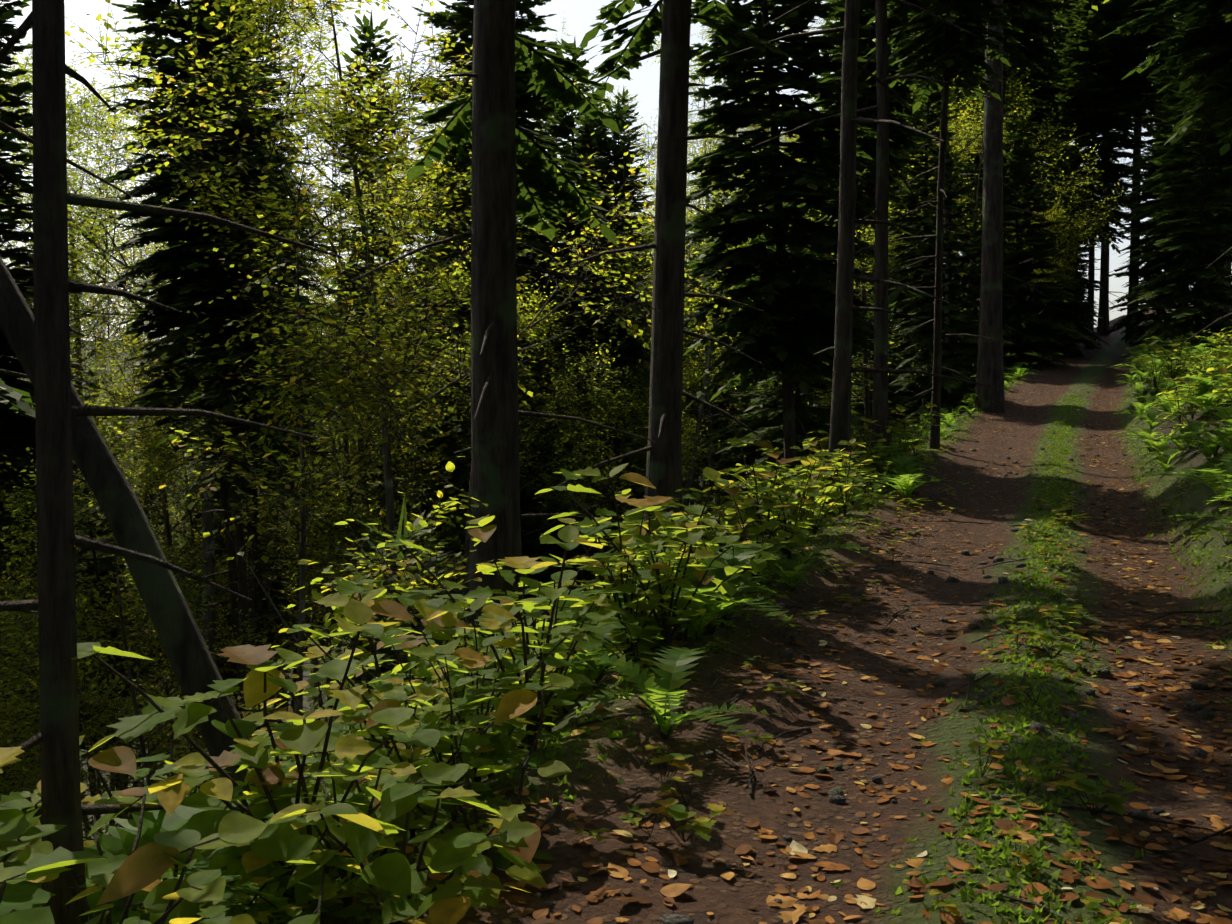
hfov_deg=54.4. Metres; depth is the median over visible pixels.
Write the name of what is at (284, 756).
shrub
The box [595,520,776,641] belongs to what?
shrub
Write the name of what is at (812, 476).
shrub
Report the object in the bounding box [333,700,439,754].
shrub
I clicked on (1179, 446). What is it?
fern
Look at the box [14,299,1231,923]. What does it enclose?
ground
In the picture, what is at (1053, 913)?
fallen sticks
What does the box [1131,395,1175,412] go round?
fern
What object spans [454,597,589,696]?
shrub
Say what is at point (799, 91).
tall tree
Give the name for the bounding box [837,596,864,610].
herb
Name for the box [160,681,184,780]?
tree
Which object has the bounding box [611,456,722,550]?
tree
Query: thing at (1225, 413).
fern
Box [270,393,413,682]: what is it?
tall tree
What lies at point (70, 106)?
tall tree
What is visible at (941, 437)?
fern
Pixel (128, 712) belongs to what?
sap tree
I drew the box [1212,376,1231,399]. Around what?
shrub
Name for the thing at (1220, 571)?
fern
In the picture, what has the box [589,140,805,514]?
tall tree
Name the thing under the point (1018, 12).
conifer tree
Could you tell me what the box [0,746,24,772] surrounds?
shrub
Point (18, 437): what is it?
conifer tree
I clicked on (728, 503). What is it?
shrub
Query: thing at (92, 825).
sap tree
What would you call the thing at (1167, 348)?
fern
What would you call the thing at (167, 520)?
tall tree
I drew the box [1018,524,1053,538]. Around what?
herb
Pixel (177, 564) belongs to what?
tall tree
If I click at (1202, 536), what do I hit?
herb
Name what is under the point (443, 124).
tall tree
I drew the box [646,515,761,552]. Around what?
shrub
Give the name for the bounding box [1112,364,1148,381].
fern
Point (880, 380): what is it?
track edge tree
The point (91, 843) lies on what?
shrub
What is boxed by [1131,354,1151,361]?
fern
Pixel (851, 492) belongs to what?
shrub
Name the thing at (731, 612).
fern
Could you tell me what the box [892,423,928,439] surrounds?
fern
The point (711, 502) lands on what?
shrub
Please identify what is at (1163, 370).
fern
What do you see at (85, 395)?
tall tree
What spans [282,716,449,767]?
fern
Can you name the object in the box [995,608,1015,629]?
herb
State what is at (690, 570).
fern
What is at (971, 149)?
tree
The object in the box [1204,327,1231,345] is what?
shrub
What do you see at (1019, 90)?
tall tree
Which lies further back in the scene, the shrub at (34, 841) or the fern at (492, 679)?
the fern at (492, 679)
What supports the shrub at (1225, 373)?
on the ground
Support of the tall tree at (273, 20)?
on the ground
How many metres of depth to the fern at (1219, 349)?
22.04 m
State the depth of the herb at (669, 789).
4.24 m
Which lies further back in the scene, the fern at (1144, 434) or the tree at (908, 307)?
the tree at (908, 307)
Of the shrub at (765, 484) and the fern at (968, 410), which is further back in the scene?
the fern at (968, 410)
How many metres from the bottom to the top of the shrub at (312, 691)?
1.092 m
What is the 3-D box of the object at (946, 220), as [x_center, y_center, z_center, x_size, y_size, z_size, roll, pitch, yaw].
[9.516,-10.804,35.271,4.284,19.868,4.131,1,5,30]
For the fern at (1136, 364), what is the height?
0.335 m
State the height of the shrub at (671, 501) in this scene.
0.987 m
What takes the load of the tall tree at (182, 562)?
on the ground
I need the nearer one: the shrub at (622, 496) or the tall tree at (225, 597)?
the shrub at (622, 496)
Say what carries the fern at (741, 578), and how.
on the ground
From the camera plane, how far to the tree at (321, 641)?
48.40 m
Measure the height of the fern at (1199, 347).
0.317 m
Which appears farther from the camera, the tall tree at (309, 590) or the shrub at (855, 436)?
the tall tree at (309, 590)
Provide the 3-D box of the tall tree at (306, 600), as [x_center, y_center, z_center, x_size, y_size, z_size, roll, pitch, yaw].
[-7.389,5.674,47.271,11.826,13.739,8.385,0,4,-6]
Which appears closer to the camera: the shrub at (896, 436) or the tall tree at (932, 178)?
the shrub at (896, 436)
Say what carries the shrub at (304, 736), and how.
on the ground
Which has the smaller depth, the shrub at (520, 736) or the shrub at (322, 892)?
the shrub at (322, 892)
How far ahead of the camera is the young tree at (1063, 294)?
44.58 m
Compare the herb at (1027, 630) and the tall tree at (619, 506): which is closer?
the herb at (1027, 630)
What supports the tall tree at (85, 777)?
on the ground
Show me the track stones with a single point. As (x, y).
(834, 794)
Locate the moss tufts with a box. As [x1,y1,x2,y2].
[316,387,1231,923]
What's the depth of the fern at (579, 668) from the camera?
6.52 m
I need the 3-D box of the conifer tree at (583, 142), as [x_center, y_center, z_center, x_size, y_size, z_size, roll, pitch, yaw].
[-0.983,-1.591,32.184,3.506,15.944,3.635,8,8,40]
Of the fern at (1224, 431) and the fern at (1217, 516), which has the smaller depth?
the fern at (1217, 516)
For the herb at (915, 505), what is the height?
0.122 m
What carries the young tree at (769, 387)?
on the ground
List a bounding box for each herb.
[248,903,310,923]
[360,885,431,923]
[379,836,408,853]
[473,819,488,852]
[534,731,566,754]
[574,828,610,853]
[618,808,656,835]
[640,667,661,684]
[642,797,737,841]
[645,743,692,784]
[655,769,702,806]
[657,639,672,657]
[704,641,729,653]
[742,655,761,670]
[747,730,775,752]
[762,683,802,702]
[769,618,800,638]
[781,679,805,690]
[795,610,828,627]
[810,532,833,544]
[826,562,859,580]
[827,531,844,541]
[832,592,852,607]
[837,578,846,589]
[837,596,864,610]
[858,522,877,534]
[869,483,887,492]
[873,523,886,532]
[881,539,903,548]
[886,551,896,565]
[889,490,899,502]
[896,500,905,512]
[901,498,932,510]
[903,529,923,543]
[910,500,924,511]
[929,889,963,923]
[938,503,952,516]
[967,741,1006,776]
[974,604,999,622]
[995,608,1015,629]
[1007,678,1051,703]
[1008,621,1043,649]
[1008,826,1041,864]
[1017,765,1041,795]
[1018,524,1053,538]
[1022,576,1039,588]
[1023,630,1087,658]
[1033,757,1074,781]
[1036,546,1066,562]
[1038,658,1067,673]
[1039,604,1086,629]
[1041,612,1079,635]
[1045,559,1066,568]
[1048,507,1066,520]
[1048,516,1069,530]
[1049,588,1064,598]
[1049,773,1151,815]
[1056,495,1075,510]
[1056,513,1092,527]
[1056,608,1080,629]
[1061,516,1093,529]
[1062,503,1076,514]
[1077,613,1094,623]
[1080,896,1122,923]
[1162,504,1169,514]
[1175,483,1186,492]
[1190,535,1210,544]
[1211,527,1231,543]
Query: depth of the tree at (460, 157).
26.78 m
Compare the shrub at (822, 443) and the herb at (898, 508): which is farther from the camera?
the shrub at (822, 443)
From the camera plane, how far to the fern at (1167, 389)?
20.75 m
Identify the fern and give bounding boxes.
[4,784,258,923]
[131,847,371,909]
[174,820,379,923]
[195,848,399,923]
[212,757,339,809]
[281,759,348,774]
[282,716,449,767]
[348,749,540,820]
[440,678,606,717]
[458,586,682,688]
[530,652,614,675]
[550,646,778,741]
[585,622,666,661]
[601,544,794,633]
[613,610,707,641]
[621,576,770,625]
[647,609,738,639]
[661,563,794,613]
[725,577,794,619]
[750,541,879,590]
[753,515,845,539]
[759,544,803,575]
[802,485,885,513]
[830,455,978,501]
[853,444,946,481]
[866,464,935,485]
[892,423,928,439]
[897,412,942,423]
[906,425,963,439]
[916,422,970,436]
[925,413,968,430]
[927,408,961,419]
[945,405,971,415]
[956,406,984,415]
[959,393,1004,407]
[1004,381,1016,389]
[1007,368,1040,379]
[1008,361,1032,374]
[1024,347,1060,359]
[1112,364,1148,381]
[1114,426,1210,451]
[1114,430,1163,451]
[1115,402,1157,419]
[1116,374,1138,385]
[1116,382,1144,393]
[1117,388,1154,404]
[1121,346,1159,355]
[1122,351,1153,359]
[1122,355,1159,368]
[1126,451,1231,503]
[1127,359,1141,369]
[1127,384,1165,396]
[1127,410,1166,428]
[1129,428,1165,438]
[1130,361,1163,371]
[1130,397,1156,407]
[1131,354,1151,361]
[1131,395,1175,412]
[1133,445,1184,463]
[1133,447,1194,471]
[1135,354,1192,370]
[1136,370,1163,378]
[1137,377,1166,390]
[1139,361,1198,373]
[1139,382,1182,394]
[1140,342,1180,361]
[1140,362,1198,386]
[1141,401,1191,414]
[1143,394,1180,405]
[1145,381,1231,417]
[1148,429,1231,453]
[1148,434,1187,450]
[1156,419,1223,448]
[1157,399,1231,427]
[1158,339,1199,348]
[1158,355,1228,377]
[1162,504,1231,527]
[1163,428,1223,460]
[1165,375,1231,404]
[1165,426,1231,455]
[1166,489,1231,537]
[1168,343,1215,355]
[1170,342,1197,353]
[1170,385,1198,400]
[1174,335,1185,342]
[1176,348,1208,358]
[1177,425,1231,435]
[1179,347,1219,359]
[1179,475,1231,495]
[1185,346,1209,356]
[1187,330,1231,347]
[1190,366,1231,372]
[1194,358,1231,374]
[1195,457,1225,469]
[1197,374,1231,385]
[1198,346,1231,352]
[1200,452,1231,477]
[1200,566,1231,575]
[1201,479,1231,487]
[1202,419,1231,434]
[1203,423,1221,428]
[1204,604,1231,611]
[1208,382,1231,392]
[1208,486,1231,500]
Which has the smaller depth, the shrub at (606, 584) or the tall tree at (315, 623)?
the shrub at (606, 584)
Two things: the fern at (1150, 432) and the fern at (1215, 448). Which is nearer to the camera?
the fern at (1215, 448)
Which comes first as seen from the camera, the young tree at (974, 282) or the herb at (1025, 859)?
the herb at (1025, 859)
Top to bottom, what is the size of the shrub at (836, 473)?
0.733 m
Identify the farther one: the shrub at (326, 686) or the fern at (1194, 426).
the fern at (1194, 426)
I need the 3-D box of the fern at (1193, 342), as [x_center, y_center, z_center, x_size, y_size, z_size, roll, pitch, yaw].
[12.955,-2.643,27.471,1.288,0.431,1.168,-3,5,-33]
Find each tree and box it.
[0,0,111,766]
[0,0,341,923]
[0,0,353,779]
[0,4,131,378]
[0,40,195,579]
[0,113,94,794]
[0,151,155,778]
[0,247,129,592]
[0,256,268,819]
[0,272,135,772]
[0,378,152,666]
[0,390,292,786]
[0,415,226,831]
[0,453,210,840]
[0,557,276,826]
[0,586,108,817]
[0,663,88,813]
[0,670,185,830]
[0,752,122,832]
[3,242,244,826]
[3,297,114,816]
[3,378,172,723]
[4,519,121,738]
[5,556,176,754]
[5,739,91,815]
[6,705,114,795]
[6,753,35,791]
[9,691,160,838]
[11,509,142,825]
[16,595,129,839]
[16,774,122,841]
[26,135,315,767]
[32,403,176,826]
[34,512,331,827]
[65,0,730,659]
[68,130,287,799]
[80,675,212,838]
[84,276,337,721]
[87,296,190,814]
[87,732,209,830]
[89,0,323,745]
[89,464,188,786]
[93,697,142,835]
[95,427,292,713]
[95,503,236,767]
[97,485,201,776]
[100,283,353,697]
[105,359,341,794]
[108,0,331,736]
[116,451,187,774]
[118,57,518,715]
[125,0,360,746]
[128,461,306,733]
[141,237,449,580]
[150,716,216,794]
[154,127,595,687]
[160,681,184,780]
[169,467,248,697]
[171,324,462,709]
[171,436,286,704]
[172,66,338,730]
[175,614,278,760]
[179,255,688,639]
[183,351,407,707]
[186,104,541,701]
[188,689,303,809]
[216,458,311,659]
[257,470,465,685]
[264,413,343,719]
[266,464,360,709]
[267,411,380,707]
[267,657,292,722]
[268,497,330,748]
[270,257,462,585]
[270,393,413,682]
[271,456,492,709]
[284,506,356,694]
[285,457,461,634]
[289,636,382,700]
[291,102,646,655]
[295,494,464,737]
[306,284,524,602]
[306,297,554,634]
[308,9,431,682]
[309,366,464,638]
[310,134,443,587]
[321,642,381,708]
[333,464,462,607]
[346,126,637,465]
[352,0,661,654]
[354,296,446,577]
[360,0,590,617]
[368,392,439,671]
[374,567,443,678]
[395,84,578,572]
[408,525,462,640]
[426,192,776,556]
[429,122,913,521]
[432,181,651,469]
[434,527,463,636]
[517,37,650,595]
[518,12,698,292]
[519,301,596,627]
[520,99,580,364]
[520,369,728,552]
[526,184,761,496]
[526,213,644,589]
[532,0,800,536]
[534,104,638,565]
[541,275,705,479]
[542,387,704,511]
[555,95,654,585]
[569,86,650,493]
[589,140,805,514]
[594,87,654,430]
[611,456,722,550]
[619,361,718,505]
[621,349,649,547]
[623,347,773,512]
[624,26,800,497]
[625,82,752,378]
[632,202,701,300]
[635,409,746,513]
[636,0,918,485]
[647,86,862,306]
[652,99,783,314]
[682,189,754,510]
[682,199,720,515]
[686,57,835,269]
[694,202,1049,408]
[700,202,832,522]
[713,198,871,486]
[714,372,779,534]
[725,0,1003,486]
[728,2,875,420]
[741,383,783,489]
[751,0,948,486]
[761,372,826,449]
[770,370,823,443]
[790,74,975,388]
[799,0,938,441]
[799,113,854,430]
[802,356,855,422]
[808,218,873,395]
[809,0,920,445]
[813,344,872,421]
[818,356,864,447]
[827,334,892,422]
[831,312,907,434]
[851,297,916,449]
[853,107,913,348]
[854,61,1138,382]
[854,210,1008,413]
[855,292,901,426]
[859,0,1027,448]
[861,318,915,424]
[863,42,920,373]
[870,235,944,434]
[872,80,978,423]
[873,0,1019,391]
[890,131,1016,422]
[891,45,962,428]
[891,214,955,422]
[895,84,978,308]
[918,89,978,265]
[920,105,1051,283]
[921,0,1135,181]
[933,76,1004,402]
[941,216,1017,389]
[944,274,977,376]
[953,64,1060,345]
[954,104,1092,378]
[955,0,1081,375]
[966,0,1061,413]
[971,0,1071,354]
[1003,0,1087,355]
[1003,127,1063,370]
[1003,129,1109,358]
[1003,196,1096,352]
[1022,164,1099,359]
[1026,212,1086,361]
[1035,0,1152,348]
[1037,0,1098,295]
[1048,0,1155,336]
[1054,25,1154,190]
[1058,176,1104,342]
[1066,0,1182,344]
[1092,0,1108,10]
[1098,0,1231,345]
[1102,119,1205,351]
[1110,17,1231,361]
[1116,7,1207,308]
[1117,4,1224,306]
[1129,0,1223,314]
[1142,13,1231,319]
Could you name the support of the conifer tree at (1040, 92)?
on the ground
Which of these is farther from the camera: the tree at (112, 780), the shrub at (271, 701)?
the tree at (112, 780)
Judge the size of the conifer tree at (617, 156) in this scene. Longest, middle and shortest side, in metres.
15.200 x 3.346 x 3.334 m
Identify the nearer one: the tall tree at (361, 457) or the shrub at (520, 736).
the shrub at (520, 736)
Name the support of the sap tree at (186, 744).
on the ground
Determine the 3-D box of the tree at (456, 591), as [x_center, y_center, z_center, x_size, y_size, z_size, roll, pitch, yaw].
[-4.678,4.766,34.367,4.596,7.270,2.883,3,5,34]
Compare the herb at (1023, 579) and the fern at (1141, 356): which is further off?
the fern at (1141, 356)
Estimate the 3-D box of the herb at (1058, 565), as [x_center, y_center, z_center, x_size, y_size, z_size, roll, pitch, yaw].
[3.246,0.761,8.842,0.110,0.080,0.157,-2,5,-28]
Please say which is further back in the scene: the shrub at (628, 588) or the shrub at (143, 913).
the shrub at (628, 588)
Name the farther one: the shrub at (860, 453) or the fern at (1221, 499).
the shrub at (860, 453)
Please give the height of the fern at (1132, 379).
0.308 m
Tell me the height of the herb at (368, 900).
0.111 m
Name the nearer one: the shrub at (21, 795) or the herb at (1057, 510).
the shrub at (21, 795)
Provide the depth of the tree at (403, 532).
9.74 m
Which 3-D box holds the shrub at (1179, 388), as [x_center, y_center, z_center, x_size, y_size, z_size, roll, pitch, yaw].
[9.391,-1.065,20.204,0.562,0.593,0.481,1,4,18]
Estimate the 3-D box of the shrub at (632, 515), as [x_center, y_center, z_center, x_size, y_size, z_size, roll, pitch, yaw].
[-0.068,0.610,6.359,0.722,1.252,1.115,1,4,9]
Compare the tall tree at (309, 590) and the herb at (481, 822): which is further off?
the tall tree at (309, 590)
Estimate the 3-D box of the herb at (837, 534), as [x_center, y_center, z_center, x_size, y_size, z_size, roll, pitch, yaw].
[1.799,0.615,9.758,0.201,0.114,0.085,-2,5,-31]
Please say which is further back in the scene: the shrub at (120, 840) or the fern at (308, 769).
the fern at (308, 769)
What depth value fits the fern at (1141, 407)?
20.46 m
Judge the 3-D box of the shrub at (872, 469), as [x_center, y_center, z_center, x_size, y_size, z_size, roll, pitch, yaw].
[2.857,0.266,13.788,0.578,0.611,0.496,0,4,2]
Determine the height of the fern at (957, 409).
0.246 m
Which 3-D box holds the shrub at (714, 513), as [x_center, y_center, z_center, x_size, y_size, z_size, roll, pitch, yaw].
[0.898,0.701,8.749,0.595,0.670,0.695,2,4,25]
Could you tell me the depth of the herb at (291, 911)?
3.03 m
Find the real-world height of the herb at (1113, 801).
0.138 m
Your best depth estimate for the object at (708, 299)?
44.52 m
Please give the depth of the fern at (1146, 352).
32.12 m
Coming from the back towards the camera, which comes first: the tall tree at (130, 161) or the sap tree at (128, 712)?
the tall tree at (130, 161)
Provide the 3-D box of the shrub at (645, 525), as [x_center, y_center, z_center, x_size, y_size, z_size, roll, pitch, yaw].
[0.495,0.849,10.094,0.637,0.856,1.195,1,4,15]
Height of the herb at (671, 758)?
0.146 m
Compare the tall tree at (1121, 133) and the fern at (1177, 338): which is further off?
the tall tree at (1121, 133)
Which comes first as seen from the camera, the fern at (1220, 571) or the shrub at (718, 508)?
the fern at (1220, 571)
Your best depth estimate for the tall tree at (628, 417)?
41.99 m
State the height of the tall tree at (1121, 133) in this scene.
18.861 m
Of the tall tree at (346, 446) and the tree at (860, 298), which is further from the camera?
the tree at (860, 298)
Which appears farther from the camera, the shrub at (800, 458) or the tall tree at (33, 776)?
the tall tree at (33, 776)
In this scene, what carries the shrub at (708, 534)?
on the ground
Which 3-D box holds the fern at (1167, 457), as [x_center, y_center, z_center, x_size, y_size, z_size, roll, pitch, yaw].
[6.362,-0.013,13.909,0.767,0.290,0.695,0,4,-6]
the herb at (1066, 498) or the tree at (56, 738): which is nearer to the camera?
the tree at (56, 738)
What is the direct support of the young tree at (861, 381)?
on the ground
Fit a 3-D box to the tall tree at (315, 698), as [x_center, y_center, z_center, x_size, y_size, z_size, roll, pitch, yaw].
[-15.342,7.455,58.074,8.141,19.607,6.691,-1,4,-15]
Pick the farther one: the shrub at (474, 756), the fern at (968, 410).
the fern at (968, 410)
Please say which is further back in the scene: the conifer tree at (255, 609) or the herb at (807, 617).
the conifer tree at (255, 609)
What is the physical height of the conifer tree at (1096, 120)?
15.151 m
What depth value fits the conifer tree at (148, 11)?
19.38 m
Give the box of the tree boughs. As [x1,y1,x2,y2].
[0,121,132,613]
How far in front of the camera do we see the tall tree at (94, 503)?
30.73 m
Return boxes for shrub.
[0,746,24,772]
[0,780,228,923]
[0,789,38,813]
[0,808,66,914]
[0,813,267,923]
[0,850,26,916]
[7,838,37,861]
[13,818,40,909]
[22,695,240,919]
[38,829,409,914]
[65,848,255,923]
[71,599,440,897]
[84,840,95,845]
[86,887,146,919]
[101,764,357,874]
[117,916,150,923]
[133,753,332,792]
[148,648,457,922]
[187,813,273,920]
[197,869,293,923]
[204,794,371,923]
[235,768,328,849]
[244,685,435,908]
[251,712,506,855]
[257,687,329,759]
[261,692,311,799]
[268,719,313,757]
[270,725,540,923]
[274,749,319,758]
[279,612,493,762]
[284,578,446,768]
[286,856,360,923]
[292,671,462,778]
[300,710,511,840]
[317,684,371,738]
[330,670,448,764]
[331,680,454,736]
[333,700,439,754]
[352,586,518,703]
[356,662,381,690]
[359,702,528,812]
[365,673,573,893]
[366,630,495,821]
[370,632,480,701]
[373,681,534,843]
[377,525,617,752]
[383,592,524,782]
[390,663,493,720]
[391,586,641,709]
[408,614,479,679]
[422,600,587,781]
[422,624,524,679]
[429,680,463,719]
[436,515,629,674]
[448,667,547,777]
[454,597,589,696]
[474,649,571,721]
[480,668,581,748]
[499,554,625,734]
[503,582,576,650]
[510,603,589,643]
[511,633,598,713]
[535,467,761,654]
[537,580,615,641]
[540,463,672,656]
[566,556,611,603]
[574,569,625,595]
[580,534,695,660]
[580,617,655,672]
[585,561,644,596]
[588,538,715,645]
[590,528,694,652]
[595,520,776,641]
[610,489,717,560]
[623,520,707,575]
[623,521,687,572]
[627,506,790,574]
[636,508,806,584]
[645,498,704,539]
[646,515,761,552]
[652,493,758,559]
[655,522,750,578]
[664,497,768,554]
[674,500,775,545]
[675,481,782,549]
[685,515,795,624]
[687,524,745,559]
[691,511,762,568]
[694,498,754,535]
[700,482,774,550]
[700,532,727,554]
[705,435,798,550]
[714,482,805,588]
[717,515,780,542]
[718,471,824,535]
[721,491,799,557]
[721,496,807,561]
[722,491,779,521]
[725,546,777,583]
[734,456,836,534]
[734,486,758,498]
[736,463,863,522]
[737,454,839,559]
[747,461,848,498]
[749,447,843,528]
[759,470,802,493]
[760,444,825,487]
[760,482,863,538]
[774,467,836,530]
[777,462,865,505]
[779,487,831,529]
[787,456,829,519]
[793,437,854,513]
[801,439,885,476]
[803,438,865,516]
[805,461,861,515]
[807,425,877,472]
[811,464,862,513]
[815,434,860,455]
[819,434,863,462]
[830,448,871,504]
[830,452,879,505]
[846,469,884,504]
[850,458,889,491]
[850,459,878,489]
[851,404,919,483]
[851,441,869,473]
[860,432,908,454]
[860,432,919,453]
[863,410,939,472]
[872,443,933,470]
[872,453,896,485]
[888,410,942,455]
[889,402,945,455]
[1132,343,1175,396]
[1146,332,1201,383]
[1156,381,1181,405]
[1156,409,1211,434]
[1157,341,1195,381]
[1157,377,1198,432]
[1168,349,1208,383]
[1171,353,1217,383]
[1179,374,1222,418]
[1190,356,1227,381]
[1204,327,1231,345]
[1206,348,1231,381]
[1209,335,1231,348]
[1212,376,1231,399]
[1216,351,1231,403]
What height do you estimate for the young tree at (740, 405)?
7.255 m
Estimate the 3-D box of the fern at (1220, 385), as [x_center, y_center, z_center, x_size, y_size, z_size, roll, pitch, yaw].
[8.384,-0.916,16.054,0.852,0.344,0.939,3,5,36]
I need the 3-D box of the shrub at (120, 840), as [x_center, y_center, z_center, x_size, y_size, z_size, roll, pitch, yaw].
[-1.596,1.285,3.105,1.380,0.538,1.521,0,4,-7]
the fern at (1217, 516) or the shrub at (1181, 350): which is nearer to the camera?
the fern at (1217, 516)
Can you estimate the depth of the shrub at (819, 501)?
11.02 m
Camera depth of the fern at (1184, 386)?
18.37 m
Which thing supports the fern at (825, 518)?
on the ground
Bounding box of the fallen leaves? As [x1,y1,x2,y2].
[320,383,1231,923]
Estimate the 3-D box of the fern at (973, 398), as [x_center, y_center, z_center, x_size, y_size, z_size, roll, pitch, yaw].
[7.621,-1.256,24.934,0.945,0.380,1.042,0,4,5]
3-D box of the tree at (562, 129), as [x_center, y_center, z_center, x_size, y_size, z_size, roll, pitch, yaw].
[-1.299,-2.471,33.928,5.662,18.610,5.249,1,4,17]
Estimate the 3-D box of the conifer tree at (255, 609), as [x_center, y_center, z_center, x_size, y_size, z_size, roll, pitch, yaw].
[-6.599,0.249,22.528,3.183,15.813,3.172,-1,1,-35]
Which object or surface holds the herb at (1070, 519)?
on the ground
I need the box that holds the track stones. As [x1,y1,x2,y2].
[512,430,1215,923]
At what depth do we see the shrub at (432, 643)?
6.52 m
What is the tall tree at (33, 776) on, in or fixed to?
on the ground
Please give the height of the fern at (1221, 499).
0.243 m
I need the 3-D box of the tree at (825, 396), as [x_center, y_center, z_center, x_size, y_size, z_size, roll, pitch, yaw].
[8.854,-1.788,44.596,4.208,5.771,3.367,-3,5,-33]
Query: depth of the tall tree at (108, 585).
27.53 m
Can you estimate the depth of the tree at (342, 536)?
22.99 m
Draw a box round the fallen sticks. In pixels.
[513,479,1231,921]
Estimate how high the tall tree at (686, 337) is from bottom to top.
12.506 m
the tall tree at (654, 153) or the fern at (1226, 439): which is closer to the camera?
the fern at (1226, 439)
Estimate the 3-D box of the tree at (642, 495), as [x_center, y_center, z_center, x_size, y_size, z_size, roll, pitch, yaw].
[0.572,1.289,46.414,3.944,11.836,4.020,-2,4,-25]
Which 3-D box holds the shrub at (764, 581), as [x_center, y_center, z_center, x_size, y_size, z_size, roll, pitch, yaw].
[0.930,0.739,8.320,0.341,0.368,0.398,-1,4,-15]
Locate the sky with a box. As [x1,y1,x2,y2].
[0,0,1231,340]
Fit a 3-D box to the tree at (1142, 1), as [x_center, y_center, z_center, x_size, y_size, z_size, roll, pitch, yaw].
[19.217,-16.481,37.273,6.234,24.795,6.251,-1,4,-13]
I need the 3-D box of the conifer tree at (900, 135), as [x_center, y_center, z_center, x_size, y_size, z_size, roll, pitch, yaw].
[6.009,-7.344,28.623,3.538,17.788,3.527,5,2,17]
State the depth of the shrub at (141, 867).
2.46 m
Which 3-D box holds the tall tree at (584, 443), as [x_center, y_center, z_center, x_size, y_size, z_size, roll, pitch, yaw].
[-3.110,0.667,23.029,9.078,10.499,6.175,-3,5,-40]
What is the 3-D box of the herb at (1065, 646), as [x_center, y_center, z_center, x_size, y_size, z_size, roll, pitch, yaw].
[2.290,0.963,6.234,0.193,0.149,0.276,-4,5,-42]
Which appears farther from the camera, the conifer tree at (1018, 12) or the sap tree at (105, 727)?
the conifer tree at (1018, 12)
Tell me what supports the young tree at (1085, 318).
on the ground
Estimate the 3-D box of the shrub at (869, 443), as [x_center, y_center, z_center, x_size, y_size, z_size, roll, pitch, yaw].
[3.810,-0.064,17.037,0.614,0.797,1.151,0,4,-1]
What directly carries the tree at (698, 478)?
on the ground
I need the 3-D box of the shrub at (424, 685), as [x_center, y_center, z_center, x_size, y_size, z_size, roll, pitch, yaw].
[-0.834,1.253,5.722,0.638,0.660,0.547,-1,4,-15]
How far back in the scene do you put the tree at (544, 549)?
30.33 m
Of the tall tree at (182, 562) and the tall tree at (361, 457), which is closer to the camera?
the tall tree at (361, 457)
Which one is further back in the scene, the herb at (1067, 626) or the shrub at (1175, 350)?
the shrub at (1175, 350)
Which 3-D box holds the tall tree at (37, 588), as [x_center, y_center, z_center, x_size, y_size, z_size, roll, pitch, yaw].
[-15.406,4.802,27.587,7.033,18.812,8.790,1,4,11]
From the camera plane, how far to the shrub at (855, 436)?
16.67 m
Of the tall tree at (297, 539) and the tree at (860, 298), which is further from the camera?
the tree at (860, 298)
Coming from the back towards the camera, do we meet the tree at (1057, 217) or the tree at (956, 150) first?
the tree at (956, 150)
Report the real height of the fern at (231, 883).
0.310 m
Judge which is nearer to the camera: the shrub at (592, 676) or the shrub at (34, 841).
the shrub at (34, 841)
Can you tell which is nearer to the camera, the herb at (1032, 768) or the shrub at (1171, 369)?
the herb at (1032, 768)
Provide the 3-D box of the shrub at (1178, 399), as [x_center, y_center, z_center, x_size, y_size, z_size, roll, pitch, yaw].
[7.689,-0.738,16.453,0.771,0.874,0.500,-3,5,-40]
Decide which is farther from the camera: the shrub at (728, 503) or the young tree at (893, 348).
the young tree at (893, 348)
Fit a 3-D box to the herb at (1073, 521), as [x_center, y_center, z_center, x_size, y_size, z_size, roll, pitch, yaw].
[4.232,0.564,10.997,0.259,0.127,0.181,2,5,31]
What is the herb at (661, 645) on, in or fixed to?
on the ground
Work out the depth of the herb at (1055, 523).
10.74 m
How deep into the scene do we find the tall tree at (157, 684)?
49.70 m
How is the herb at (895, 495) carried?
on the ground
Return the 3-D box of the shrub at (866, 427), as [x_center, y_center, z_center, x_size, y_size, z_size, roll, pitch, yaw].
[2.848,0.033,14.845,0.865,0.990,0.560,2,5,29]
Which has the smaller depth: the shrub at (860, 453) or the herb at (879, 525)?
the herb at (879, 525)
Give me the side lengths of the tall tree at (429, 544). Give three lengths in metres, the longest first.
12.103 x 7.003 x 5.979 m
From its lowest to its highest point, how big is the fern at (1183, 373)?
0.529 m
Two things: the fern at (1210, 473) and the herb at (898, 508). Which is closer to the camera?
the fern at (1210, 473)
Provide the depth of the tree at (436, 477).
27.60 m
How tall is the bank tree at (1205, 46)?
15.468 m
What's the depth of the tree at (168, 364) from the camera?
28.97 m

